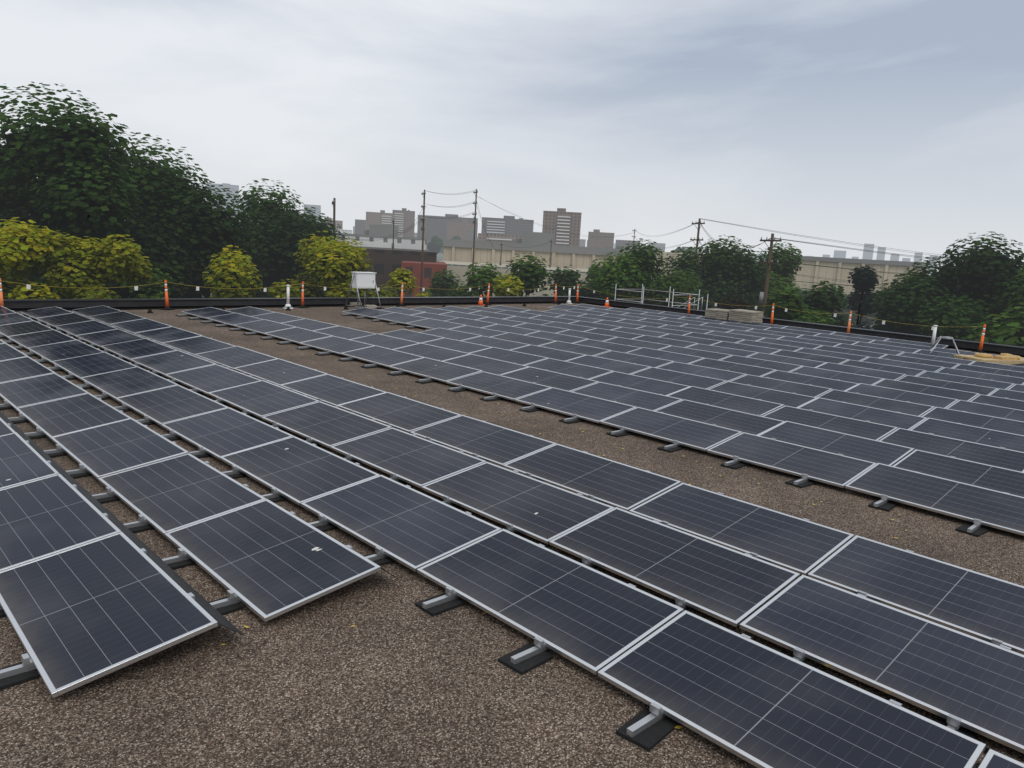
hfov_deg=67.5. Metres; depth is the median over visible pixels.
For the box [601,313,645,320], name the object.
solar panel
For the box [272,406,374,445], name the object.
panel racking
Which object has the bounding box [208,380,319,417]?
solar panel
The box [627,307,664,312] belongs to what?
solar panel
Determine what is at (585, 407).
solar panel
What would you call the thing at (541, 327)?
solar panel
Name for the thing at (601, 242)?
apartment slab
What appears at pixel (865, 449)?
solar panel
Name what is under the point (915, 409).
solar panel
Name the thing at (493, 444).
solar panel
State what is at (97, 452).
solar panel
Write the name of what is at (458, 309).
solar panel
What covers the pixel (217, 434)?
solar panel
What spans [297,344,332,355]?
panel racking
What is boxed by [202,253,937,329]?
terrain
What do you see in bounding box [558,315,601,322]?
solar panel
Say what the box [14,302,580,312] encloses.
conduit run
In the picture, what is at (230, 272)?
bush
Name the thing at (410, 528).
solar panel
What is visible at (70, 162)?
tree
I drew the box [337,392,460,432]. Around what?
solar panel
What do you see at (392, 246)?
utility pole
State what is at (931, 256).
skyline tower
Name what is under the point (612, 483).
solar panel
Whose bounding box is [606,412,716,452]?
panel racking
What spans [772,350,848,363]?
solar panel
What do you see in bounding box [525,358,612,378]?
solar panel
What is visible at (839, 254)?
skyline tower
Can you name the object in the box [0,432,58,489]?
solar panel
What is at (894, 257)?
skyline tower
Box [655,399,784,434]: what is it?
solar panel
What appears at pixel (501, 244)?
utility pole
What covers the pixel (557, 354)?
solar panel
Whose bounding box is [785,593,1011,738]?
panel racking
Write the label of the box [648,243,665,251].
hazy tower
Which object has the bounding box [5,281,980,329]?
warning line rope
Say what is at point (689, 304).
delineator post
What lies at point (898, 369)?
solar panel
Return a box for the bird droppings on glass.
[8,355,989,550]
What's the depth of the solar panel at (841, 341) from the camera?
28.50 m
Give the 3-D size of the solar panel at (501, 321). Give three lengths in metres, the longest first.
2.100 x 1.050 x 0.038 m
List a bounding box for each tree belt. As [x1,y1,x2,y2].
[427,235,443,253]
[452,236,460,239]
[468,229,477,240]
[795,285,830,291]
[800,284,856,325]
[845,291,879,328]
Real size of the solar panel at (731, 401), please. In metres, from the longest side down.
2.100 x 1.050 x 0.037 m
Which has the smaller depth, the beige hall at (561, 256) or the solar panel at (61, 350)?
the solar panel at (61, 350)
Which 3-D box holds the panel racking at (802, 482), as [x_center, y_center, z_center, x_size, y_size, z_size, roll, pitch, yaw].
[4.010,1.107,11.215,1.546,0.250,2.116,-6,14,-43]
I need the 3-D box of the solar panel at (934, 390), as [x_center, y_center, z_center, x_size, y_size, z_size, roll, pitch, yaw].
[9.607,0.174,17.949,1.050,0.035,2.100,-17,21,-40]
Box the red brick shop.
[401,261,446,296]
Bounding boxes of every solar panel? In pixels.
[0,306,15,314]
[0,313,33,324]
[0,321,52,337]
[0,343,27,360]
[0,356,54,382]
[0,373,88,409]
[0,418,14,435]
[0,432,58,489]
[0,474,120,570]
[0,532,217,697]
[7,329,76,348]
[16,393,130,438]
[19,307,72,318]
[27,340,103,362]
[36,313,92,326]
[51,352,137,378]
[51,418,188,479]
[54,320,117,335]
[71,305,119,316]
[75,329,143,346]
[80,366,177,399]
[88,311,144,324]
[98,453,265,535]
[100,338,176,360]
[109,318,172,333]
[116,385,227,425]
[130,350,215,375]
[134,327,202,343]
[161,336,233,354]
[161,407,292,459]
[165,364,260,394]
[165,499,380,621]
[181,307,233,318]
[194,346,278,369]
[206,313,262,325]
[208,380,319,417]
[220,436,378,505]
[225,306,273,315]
[233,319,294,333]
[233,359,326,385]
[251,312,304,322]
[261,401,391,447]
[264,327,332,343]
[280,374,385,405]
[282,319,338,330]
[300,336,374,354]
[301,475,501,571]
[315,326,374,339]
[330,428,485,487]
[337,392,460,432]
[341,345,423,366]
[342,308,394,317]
[350,334,418,348]
[372,312,427,323]
[381,307,424,314]
[381,329,444,342]
[389,357,482,382]
[393,343,469,360]
[405,318,466,328]
[410,415,556,466]
[412,307,452,313]
[413,312,457,320]
[417,529,683,674]
[420,328,481,340]
[421,462,614,543]
[424,338,490,352]
[438,306,480,312]
[440,311,487,319]
[444,354,529,374]
[446,317,496,327]
[446,371,551,400]
[451,326,507,336]
[462,336,529,349]
[466,306,503,312]
[469,311,514,318]
[470,347,547,364]
[477,317,525,325]
[483,324,538,334]
[487,305,528,311]
[492,332,554,345]
[495,310,539,317]
[501,367,598,390]
[503,444,680,511]
[506,316,552,324]
[511,345,584,360]
[514,323,569,332]
[515,387,636,422]
[523,310,564,316]
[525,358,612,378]
[526,331,586,342]
[531,315,577,323]
[540,341,610,355]
[542,309,585,315]
[542,322,594,331]
[548,304,593,309]
[549,507,799,626]
[557,330,616,340]
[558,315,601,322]
[566,309,607,314]
[567,355,649,373]
[569,321,619,329]
[573,339,640,352]
[574,304,610,309]
[574,382,682,410]
[579,314,623,321]
[584,328,642,338]
[589,308,627,314]
[589,371,690,395]
[594,320,644,328]
[595,351,673,367]
[598,610,985,767]
[600,407,741,450]
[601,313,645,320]
[604,337,671,349]
[606,308,646,313]
[613,327,668,336]
[617,319,666,326]
[623,313,666,319]
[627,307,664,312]
[627,347,703,363]
[629,483,853,575]
[633,335,697,347]
[633,367,726,388]
[637,326,691,334]
[639,318,687,325]
[643,312,684,318]
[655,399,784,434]
[657,362,746,381]
[659,325,711,333]
[660,311,701,317]
[660,318,706,324]
[660,334,721,344]
[660,346,731,359]
[667,386,783,415]
[680,317,724,323]
[681,324,733,331]
[684,332,744,342]
[687,344,757,356]
[689,358,775,375]
[699,316,740,322]
[702,323,752,330]
[705,331,764,340]
[707,432,876,487]
[709,381,816,407]
[713,341,780,353]
[721,322,770,329]
[721,355,801,371]
[728,330,783,338]
[729,374,831,396]
[737,340,801,350]
[739,322,786,327]
[739,575,1023,753]
[748,329,801,336]
[748,352,826,367]
[758,338,822,348]
[758,421,913,465]
[761,370,858,390]
[763,406,897,440]
[765,327,819,335]
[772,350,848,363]
[779,336,840,346]
[784,326,834,333]
[791,366,883,384]
[796,348,868,360]
[797,335,857,344]
[798,398,926,429]
[808,535,1023,654]
[815,333,873,342]
[815,345,886,357]
[816,362,905,379]
[817,389,934,415]
[832,332,888,340]
[834,343,903,354]
[841,360,925,375]
[845,463,1023,535]
[846,383,957,407]
[852,341,920,352]
[862,357,943,371]
[870,340,933,349]
[874,379,978,400]
[879,428,1023,471]
[880,354,958,367]
[885,338,947,347]
[893,449,1023,496]
[897,375,997,395]
[898,352,974,364]
[910,418,1023,451]
[915,349,961,357]
[917,371,1013,389]
[921,407,1023,434]
[931,347,999,355]
[937,367,1023,384]
[946,400,1023,421]
[954,364,1023,377]
[970,361,1023,371]
[970,394,1023,409]
[978,749,1023,767]
[989,388,1023,400]
[1008,384,1023,391]
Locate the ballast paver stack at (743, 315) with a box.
[705,308,762,322]
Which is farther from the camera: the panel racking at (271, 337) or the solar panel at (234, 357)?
the panel racking at (271, 337)
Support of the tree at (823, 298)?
on the terrain
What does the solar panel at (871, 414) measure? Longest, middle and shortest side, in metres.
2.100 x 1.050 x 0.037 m
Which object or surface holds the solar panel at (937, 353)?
on the panel racking
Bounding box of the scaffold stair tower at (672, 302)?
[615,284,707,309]
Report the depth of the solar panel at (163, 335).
20.30 m
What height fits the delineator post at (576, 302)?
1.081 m
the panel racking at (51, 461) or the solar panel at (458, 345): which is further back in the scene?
the solar panel at (458, 345)
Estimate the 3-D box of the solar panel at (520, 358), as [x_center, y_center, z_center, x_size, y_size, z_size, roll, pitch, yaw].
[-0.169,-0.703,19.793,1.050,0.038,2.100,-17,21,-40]
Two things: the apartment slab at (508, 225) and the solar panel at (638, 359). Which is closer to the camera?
the solar panel at (638, 359)
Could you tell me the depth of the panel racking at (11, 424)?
10.53 m
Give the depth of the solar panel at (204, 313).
26.27 m
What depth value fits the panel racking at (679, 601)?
7.18 m
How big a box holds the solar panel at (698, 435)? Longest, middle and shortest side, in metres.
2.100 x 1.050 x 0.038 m
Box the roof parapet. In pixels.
[3,296,1023,356]
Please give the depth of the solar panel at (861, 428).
13.76 m
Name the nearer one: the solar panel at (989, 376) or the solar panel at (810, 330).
the solar panel at (989, 376)
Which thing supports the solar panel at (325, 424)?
on the panel racking at (308, 438)
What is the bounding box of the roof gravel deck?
[0,303,1023,767]
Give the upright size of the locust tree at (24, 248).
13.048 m
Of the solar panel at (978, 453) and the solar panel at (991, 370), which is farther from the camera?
the solar panel at (991, 370)
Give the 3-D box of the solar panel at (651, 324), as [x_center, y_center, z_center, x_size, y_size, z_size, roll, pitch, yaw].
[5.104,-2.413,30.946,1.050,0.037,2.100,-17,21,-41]
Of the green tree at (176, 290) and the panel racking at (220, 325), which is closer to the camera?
the panel racking at (220, 325)
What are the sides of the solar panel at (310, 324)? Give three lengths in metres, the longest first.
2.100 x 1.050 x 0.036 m
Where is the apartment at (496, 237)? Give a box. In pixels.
[478,233,521,242]
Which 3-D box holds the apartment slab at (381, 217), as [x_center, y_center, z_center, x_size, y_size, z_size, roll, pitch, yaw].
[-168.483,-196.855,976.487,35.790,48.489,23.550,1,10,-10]
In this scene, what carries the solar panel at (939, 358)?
on the panel racking
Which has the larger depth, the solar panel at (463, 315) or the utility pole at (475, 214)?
the utility pole at (475, 214)
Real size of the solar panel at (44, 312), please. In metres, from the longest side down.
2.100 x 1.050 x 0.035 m
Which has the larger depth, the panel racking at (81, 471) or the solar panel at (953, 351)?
the solar panel at (953, 351)
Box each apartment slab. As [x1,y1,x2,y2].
[321,218,342,228]
[355,219,365,233]
[366,210,394,229]
[392,208,414,236]
[417,214,477,252]
[447,219,477,239]
[481,216,533,235]
[587,229,613,247]
[615,240,639,252]
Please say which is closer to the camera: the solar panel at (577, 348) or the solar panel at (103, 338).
the solar panel at (103, 338)
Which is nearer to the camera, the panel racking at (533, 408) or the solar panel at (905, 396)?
the panel racking at (533, 408)
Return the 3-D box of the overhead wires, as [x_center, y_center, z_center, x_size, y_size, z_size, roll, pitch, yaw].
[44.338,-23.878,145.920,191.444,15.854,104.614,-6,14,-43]
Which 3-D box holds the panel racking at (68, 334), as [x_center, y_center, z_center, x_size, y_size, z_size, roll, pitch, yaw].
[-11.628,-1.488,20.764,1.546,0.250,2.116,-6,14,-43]
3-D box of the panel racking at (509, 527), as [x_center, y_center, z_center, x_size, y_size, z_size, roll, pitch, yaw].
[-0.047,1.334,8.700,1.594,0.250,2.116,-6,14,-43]
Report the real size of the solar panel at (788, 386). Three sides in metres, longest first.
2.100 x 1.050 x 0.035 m
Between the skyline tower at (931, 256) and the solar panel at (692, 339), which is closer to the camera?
the solar panel at (692, 339)
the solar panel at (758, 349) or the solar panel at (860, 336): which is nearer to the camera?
the solar panel at (758, 349)
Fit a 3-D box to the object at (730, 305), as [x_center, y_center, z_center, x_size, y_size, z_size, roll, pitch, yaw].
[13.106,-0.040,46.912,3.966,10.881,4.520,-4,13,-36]
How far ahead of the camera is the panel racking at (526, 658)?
5.68 m
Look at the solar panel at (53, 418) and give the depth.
11.34 m
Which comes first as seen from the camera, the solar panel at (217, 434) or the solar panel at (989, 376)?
the solar panel at (217, 434)
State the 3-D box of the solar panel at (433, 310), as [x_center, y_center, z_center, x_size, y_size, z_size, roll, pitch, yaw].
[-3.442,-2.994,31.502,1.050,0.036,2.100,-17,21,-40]
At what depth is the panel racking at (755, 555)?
8.28 m
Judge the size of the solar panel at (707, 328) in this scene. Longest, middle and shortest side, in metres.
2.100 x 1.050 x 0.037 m
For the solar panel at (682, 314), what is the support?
on the panel racking
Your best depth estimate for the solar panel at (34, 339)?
18.42 m
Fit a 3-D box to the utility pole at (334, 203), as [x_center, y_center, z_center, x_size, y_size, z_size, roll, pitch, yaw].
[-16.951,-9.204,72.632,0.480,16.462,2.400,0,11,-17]
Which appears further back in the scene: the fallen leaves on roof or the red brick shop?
the red brick shop
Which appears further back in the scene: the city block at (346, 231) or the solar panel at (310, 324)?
the city block at (346, 231)
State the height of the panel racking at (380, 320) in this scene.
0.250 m
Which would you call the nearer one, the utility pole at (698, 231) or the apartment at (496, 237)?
the utility pole at (698, 231)
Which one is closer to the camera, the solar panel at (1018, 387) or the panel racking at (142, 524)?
the panel racking at (142, 524)
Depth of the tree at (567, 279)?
56.75 m
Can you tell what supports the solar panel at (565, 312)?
on the panel racking
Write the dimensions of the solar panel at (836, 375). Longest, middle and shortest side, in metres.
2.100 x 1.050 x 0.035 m
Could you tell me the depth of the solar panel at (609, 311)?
36.01 m
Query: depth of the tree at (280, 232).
53.27 m
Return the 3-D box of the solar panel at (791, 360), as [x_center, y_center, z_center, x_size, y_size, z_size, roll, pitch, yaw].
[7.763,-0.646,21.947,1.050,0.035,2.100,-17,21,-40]
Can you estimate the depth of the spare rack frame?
25.96 m
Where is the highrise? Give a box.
[206,183,238,216]
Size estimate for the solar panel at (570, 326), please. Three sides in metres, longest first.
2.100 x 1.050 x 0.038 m
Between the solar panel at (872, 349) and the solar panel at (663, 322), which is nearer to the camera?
the solar panel at (872, 349)
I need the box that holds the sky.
[0,0,1023,270]
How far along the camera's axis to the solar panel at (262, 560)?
6.75 m
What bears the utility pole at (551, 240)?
on the terrain
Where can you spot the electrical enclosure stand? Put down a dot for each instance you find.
(363, 280)
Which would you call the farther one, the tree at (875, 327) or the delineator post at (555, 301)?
the tree at (875, 327)
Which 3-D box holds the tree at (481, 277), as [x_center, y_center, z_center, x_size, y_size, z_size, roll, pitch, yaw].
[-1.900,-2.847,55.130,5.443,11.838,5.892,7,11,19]
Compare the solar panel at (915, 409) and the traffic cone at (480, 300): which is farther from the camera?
the traffic cone at (480, 300)
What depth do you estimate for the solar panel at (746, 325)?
32.50 m
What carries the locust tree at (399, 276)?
on the terrain
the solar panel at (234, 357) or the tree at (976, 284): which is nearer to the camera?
the solar panel at (234, 357)
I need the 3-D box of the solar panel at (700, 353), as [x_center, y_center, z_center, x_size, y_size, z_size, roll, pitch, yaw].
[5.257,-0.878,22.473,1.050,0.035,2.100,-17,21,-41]
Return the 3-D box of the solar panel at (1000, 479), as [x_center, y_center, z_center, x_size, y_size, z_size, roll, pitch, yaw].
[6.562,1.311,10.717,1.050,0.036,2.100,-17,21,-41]
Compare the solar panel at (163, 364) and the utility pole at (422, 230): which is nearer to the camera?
the solar panel at (163, 364)
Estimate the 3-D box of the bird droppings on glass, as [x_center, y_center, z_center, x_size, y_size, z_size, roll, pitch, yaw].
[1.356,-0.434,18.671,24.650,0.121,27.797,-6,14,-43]
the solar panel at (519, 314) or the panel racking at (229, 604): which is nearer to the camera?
the panel racking at (229, 604)
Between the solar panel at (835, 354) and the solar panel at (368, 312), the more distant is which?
the solar panel at (368, 312)
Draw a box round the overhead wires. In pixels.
[342,191,1009,327]
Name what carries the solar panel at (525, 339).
on the panel racking
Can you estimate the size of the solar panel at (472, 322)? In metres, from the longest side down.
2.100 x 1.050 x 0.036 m
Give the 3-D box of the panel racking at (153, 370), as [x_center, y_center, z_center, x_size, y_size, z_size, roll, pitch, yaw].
[-7.284,-0.430,16.241,1.560,0.250,2.116,-6,14,-43]
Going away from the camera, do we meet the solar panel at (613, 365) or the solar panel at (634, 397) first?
the solar panel at (634, 397)
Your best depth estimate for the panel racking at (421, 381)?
16.57 m
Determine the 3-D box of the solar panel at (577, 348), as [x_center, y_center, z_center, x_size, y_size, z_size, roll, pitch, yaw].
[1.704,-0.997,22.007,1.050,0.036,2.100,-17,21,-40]
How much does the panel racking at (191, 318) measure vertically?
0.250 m
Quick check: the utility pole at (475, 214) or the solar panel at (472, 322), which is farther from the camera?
the utility pole at (475, 214)
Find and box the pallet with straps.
[953,353,1023,364]
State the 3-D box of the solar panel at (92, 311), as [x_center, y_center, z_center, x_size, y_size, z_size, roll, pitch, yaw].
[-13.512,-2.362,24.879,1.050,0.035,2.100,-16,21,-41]
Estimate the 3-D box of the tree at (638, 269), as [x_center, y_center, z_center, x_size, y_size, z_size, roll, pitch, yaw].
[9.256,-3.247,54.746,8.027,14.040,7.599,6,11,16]
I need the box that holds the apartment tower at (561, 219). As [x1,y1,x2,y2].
[542,208,581,245]
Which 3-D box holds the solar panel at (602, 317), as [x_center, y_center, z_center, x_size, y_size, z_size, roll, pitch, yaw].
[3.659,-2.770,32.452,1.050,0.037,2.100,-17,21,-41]
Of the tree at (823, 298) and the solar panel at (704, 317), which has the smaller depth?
the solar panel at (704, 317)
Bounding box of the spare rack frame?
[929,336,959,354]
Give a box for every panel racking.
[0,376,82,409]
[0,412,32,441]
[0,534,244,689]
[4,331,60,349]
[8,398,122,439]
[20,435,78,483]
[24,342,99,363]
[44,425,190,479]
[47,355,130,379]
[56,326,113,336]
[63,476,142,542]
[77,335,138,347]
[77,370,168,399]
[84,454,248,533]
[104,348,125,360]
[114,389,217,424]
[133,353,188,375]
[162,413,278,457]
[162,511,397,614]
[171,367,251,393]
[176,308,229,319]
[201,314,243,326]
[216,395,306,416]
[222,444,359,502]
[229,326,259,334]
[260,333,324,344]
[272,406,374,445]
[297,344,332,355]
[308,485,471,565]
[338,355,380,368]
[342,308,372,318]
[344,434,463,483]
[373,318,400,324]
[387,360,440,383]
[404,324,432,330]
[415,544,635,674]
[426,420,532,457]
[442,470,582,535]
[448,374,534,401]
[519,391,616,423]
[526,451,650,499]
[579,520,751,612]
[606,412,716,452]
[616,634,988,753]
[661,492,854,557]
[720,438,843,487]
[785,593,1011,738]
[857,549,1002,645]
[868,471,1009,536]
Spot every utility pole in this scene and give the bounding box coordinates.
[332,198,335,225]
[391,218,393,249]
[420,190,425,296]
[472,189,477,293]
[499,242,502,265]
[549,239,552,267]
[690,218,704,260]
[757,233,781,316]
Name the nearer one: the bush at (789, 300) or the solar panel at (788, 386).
the solar panel at (788, 386)
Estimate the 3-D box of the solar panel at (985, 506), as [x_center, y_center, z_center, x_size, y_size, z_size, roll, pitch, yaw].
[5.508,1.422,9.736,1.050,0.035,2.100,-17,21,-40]
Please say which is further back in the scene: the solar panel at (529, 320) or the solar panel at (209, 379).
the solar panel at (529, 320)
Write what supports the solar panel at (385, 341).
on the panel racking
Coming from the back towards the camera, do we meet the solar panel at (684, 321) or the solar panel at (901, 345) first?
the solar panel at (684, 321)
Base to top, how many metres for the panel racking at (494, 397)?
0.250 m
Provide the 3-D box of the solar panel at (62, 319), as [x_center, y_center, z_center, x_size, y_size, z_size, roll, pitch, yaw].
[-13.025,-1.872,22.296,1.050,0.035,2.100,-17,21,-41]
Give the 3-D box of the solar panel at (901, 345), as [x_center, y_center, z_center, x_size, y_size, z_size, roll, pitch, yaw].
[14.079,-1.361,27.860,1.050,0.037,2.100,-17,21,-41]
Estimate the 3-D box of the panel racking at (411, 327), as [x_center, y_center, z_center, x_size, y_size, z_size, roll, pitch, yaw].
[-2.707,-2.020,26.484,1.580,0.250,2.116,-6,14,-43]
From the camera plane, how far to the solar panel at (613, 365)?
19.28 m
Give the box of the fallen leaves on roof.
[162,320,906,728]
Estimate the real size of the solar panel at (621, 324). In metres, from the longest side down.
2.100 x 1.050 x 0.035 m
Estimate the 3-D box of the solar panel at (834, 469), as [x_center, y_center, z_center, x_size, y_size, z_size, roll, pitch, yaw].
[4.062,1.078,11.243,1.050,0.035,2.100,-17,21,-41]
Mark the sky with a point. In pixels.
(895, 124)
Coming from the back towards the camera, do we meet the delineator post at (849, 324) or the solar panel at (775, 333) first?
the delineator post at (849, 324)
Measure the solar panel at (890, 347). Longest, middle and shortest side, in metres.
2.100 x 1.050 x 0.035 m
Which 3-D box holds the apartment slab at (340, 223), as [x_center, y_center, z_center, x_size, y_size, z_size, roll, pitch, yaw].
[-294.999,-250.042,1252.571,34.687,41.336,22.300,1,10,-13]
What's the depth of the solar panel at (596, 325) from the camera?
29.06 m
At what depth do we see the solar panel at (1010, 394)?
18.04 m
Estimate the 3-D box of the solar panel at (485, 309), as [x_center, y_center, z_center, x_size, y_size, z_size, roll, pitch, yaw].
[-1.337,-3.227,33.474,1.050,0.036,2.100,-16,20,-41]
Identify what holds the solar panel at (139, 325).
on the panel racking
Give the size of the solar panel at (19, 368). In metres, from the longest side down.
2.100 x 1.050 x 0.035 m
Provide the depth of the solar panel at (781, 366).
21.00 m
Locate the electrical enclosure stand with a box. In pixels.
[341,272,384,308]
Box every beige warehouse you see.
[653,252,700,278]
[790,255,926,294]
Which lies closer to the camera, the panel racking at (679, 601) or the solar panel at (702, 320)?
the panel racking at (679, 601)
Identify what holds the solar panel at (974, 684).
on the panel racking at (952, 722)
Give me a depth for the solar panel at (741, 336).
28.00 m
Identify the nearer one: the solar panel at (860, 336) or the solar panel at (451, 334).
the solar panel at (451, 334)
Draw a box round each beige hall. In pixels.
[439,261,592,296]
[443,231,624,268]
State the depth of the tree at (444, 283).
68.67 m
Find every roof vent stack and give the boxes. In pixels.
[283,285,292,308]
[565,288,571,303]
[931,325,937,344]
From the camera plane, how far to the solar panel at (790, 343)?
26.52 m
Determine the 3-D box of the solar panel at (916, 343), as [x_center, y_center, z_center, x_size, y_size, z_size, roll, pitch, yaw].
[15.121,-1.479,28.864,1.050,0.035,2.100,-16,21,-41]
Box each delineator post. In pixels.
[0,278,3,306]
[160,280,173,309]
[296,281,308,307]
[399,282,402,304]
[484,283,491,304]
[552,284,558,303]
[573,284,579,303]
[688,295,690,313]
[770,303,773,323]
[847,311,851,332]
[972,324,987,353]
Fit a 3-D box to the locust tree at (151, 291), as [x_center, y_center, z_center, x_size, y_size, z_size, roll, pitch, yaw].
[-17.582,-0.033,36.563,5.000,11.157,3.576,9,12,28]
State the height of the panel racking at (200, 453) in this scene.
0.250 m
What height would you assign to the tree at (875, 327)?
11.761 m
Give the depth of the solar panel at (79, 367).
15.41 m
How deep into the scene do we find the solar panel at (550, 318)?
30.58 m
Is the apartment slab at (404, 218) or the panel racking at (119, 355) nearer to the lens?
the panel racking at (119, 355)
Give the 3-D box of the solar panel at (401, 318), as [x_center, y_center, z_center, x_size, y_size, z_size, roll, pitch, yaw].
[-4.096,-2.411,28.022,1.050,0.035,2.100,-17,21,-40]
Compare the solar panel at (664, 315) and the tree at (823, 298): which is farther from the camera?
the tree at (823, 298)
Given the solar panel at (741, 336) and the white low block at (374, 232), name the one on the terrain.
the white low block at (374, 232)
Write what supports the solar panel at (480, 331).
on the panel racking
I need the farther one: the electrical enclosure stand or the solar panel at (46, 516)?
the electrical enclosure stand
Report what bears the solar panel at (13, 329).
on the panel racking
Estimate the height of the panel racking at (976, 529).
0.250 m
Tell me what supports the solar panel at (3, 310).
on the panel racking
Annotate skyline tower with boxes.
[833,250,845,257]
[862,243,873,259]
[876,247,885,259]
[890,254,899,260]
[913,252,922,261]
[928,255,937,272]
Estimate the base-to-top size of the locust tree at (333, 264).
13.258 m
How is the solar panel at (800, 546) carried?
on the panel racking at (755, 555)
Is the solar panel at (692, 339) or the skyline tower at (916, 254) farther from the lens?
the skyline tower at (916, 254)
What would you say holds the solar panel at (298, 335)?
on the panel racking at (271, 337)
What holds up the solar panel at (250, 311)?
on the panel racking
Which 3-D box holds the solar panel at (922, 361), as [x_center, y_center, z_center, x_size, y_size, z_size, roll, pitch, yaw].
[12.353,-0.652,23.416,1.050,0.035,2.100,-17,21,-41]
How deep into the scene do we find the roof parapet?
31.36 m
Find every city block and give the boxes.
[332,229,351,233]
[579,239,585,246]
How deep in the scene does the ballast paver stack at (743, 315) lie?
34.64 m
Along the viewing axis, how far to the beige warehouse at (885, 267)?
217.73 m
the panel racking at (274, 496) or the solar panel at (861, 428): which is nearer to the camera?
the panel racking at (274, 496)
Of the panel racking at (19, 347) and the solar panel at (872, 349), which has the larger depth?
the solar panel at (872, 349)
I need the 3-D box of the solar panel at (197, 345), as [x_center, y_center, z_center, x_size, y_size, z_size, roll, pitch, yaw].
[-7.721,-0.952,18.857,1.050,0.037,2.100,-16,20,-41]
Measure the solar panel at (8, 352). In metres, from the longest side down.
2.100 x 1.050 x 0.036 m
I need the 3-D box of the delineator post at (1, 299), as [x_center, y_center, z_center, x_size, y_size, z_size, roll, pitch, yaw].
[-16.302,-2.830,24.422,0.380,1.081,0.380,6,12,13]
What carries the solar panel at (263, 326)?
on the panel racking at (246, 333)
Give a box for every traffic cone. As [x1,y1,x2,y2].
[478,295,482,303]
[603,297,610,306]
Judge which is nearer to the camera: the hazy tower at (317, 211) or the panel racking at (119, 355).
the panel racking at (119, 355)
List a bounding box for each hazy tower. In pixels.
[304,204,320,221]
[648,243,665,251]
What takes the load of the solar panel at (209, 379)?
on the panel racking at (193, 387)
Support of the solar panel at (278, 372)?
on the panel racking
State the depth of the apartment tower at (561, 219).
684.23 m
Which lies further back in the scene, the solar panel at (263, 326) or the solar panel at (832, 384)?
the solar panel at (263, 326)
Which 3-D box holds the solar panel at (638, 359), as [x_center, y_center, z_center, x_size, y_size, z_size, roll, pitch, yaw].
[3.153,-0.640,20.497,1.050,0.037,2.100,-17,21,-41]
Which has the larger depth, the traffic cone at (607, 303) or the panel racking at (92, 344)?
the traffic cone at (607, 303)
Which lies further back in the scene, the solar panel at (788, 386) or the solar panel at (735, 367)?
the solar panel at (735, 367)
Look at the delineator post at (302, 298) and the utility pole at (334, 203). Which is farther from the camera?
the utility pole at (334, 203)
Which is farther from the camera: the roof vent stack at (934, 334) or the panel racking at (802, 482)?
the roof vent stack at (934, 334)
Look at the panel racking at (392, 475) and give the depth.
9.56 m
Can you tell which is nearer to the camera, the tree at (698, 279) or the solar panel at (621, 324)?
the solar panel at (621, 324)
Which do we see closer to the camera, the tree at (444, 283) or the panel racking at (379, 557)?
the panel racking at (379, 557)
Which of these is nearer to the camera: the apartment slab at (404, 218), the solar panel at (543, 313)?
the solar panel at (543, 313)
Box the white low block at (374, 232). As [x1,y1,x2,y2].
[335,224,426,249]
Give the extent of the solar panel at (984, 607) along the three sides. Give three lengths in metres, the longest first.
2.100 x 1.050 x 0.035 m
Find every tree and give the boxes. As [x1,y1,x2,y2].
[0,81,256,298]
[0,217,105,298]
[47,234,152,298]
[101,151,204,297]
[120,266,174,298]
[151,264,188,297]
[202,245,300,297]
[212,178,349,297]
[291,231,398,297]
[380,267,431,296]
[423,268,461,296]
[446,261,504,296]
[490,273,523,296]
[505,251,551,295]
[539,265,582,295]
[578,264,604,297]
[586,238,702,308]
[661,236,772,317]
[675,269,715,310]
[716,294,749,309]
[750,242,803,317]
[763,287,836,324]
[798,281,856,327]
[846,265,881,329]
[870,231,1023,341]
[872,287,922,334]
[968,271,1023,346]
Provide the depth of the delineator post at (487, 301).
38.54 m
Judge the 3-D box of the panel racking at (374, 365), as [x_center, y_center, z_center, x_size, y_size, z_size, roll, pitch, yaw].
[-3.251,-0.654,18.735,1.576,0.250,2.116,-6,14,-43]
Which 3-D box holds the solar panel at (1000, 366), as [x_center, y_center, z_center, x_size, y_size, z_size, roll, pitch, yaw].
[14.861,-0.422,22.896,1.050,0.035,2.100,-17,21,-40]
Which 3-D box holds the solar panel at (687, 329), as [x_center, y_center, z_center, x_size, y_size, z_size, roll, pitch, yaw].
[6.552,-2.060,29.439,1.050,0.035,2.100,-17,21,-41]
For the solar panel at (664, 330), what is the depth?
28.55 m
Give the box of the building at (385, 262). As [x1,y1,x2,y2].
[351,246,436,296]
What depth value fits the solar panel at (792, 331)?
31.00 m
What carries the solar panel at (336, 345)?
on the panel racking at (308, 347)
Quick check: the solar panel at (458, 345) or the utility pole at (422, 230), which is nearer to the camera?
the solar panel at (458, 345)
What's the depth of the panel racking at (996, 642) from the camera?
6.07 m

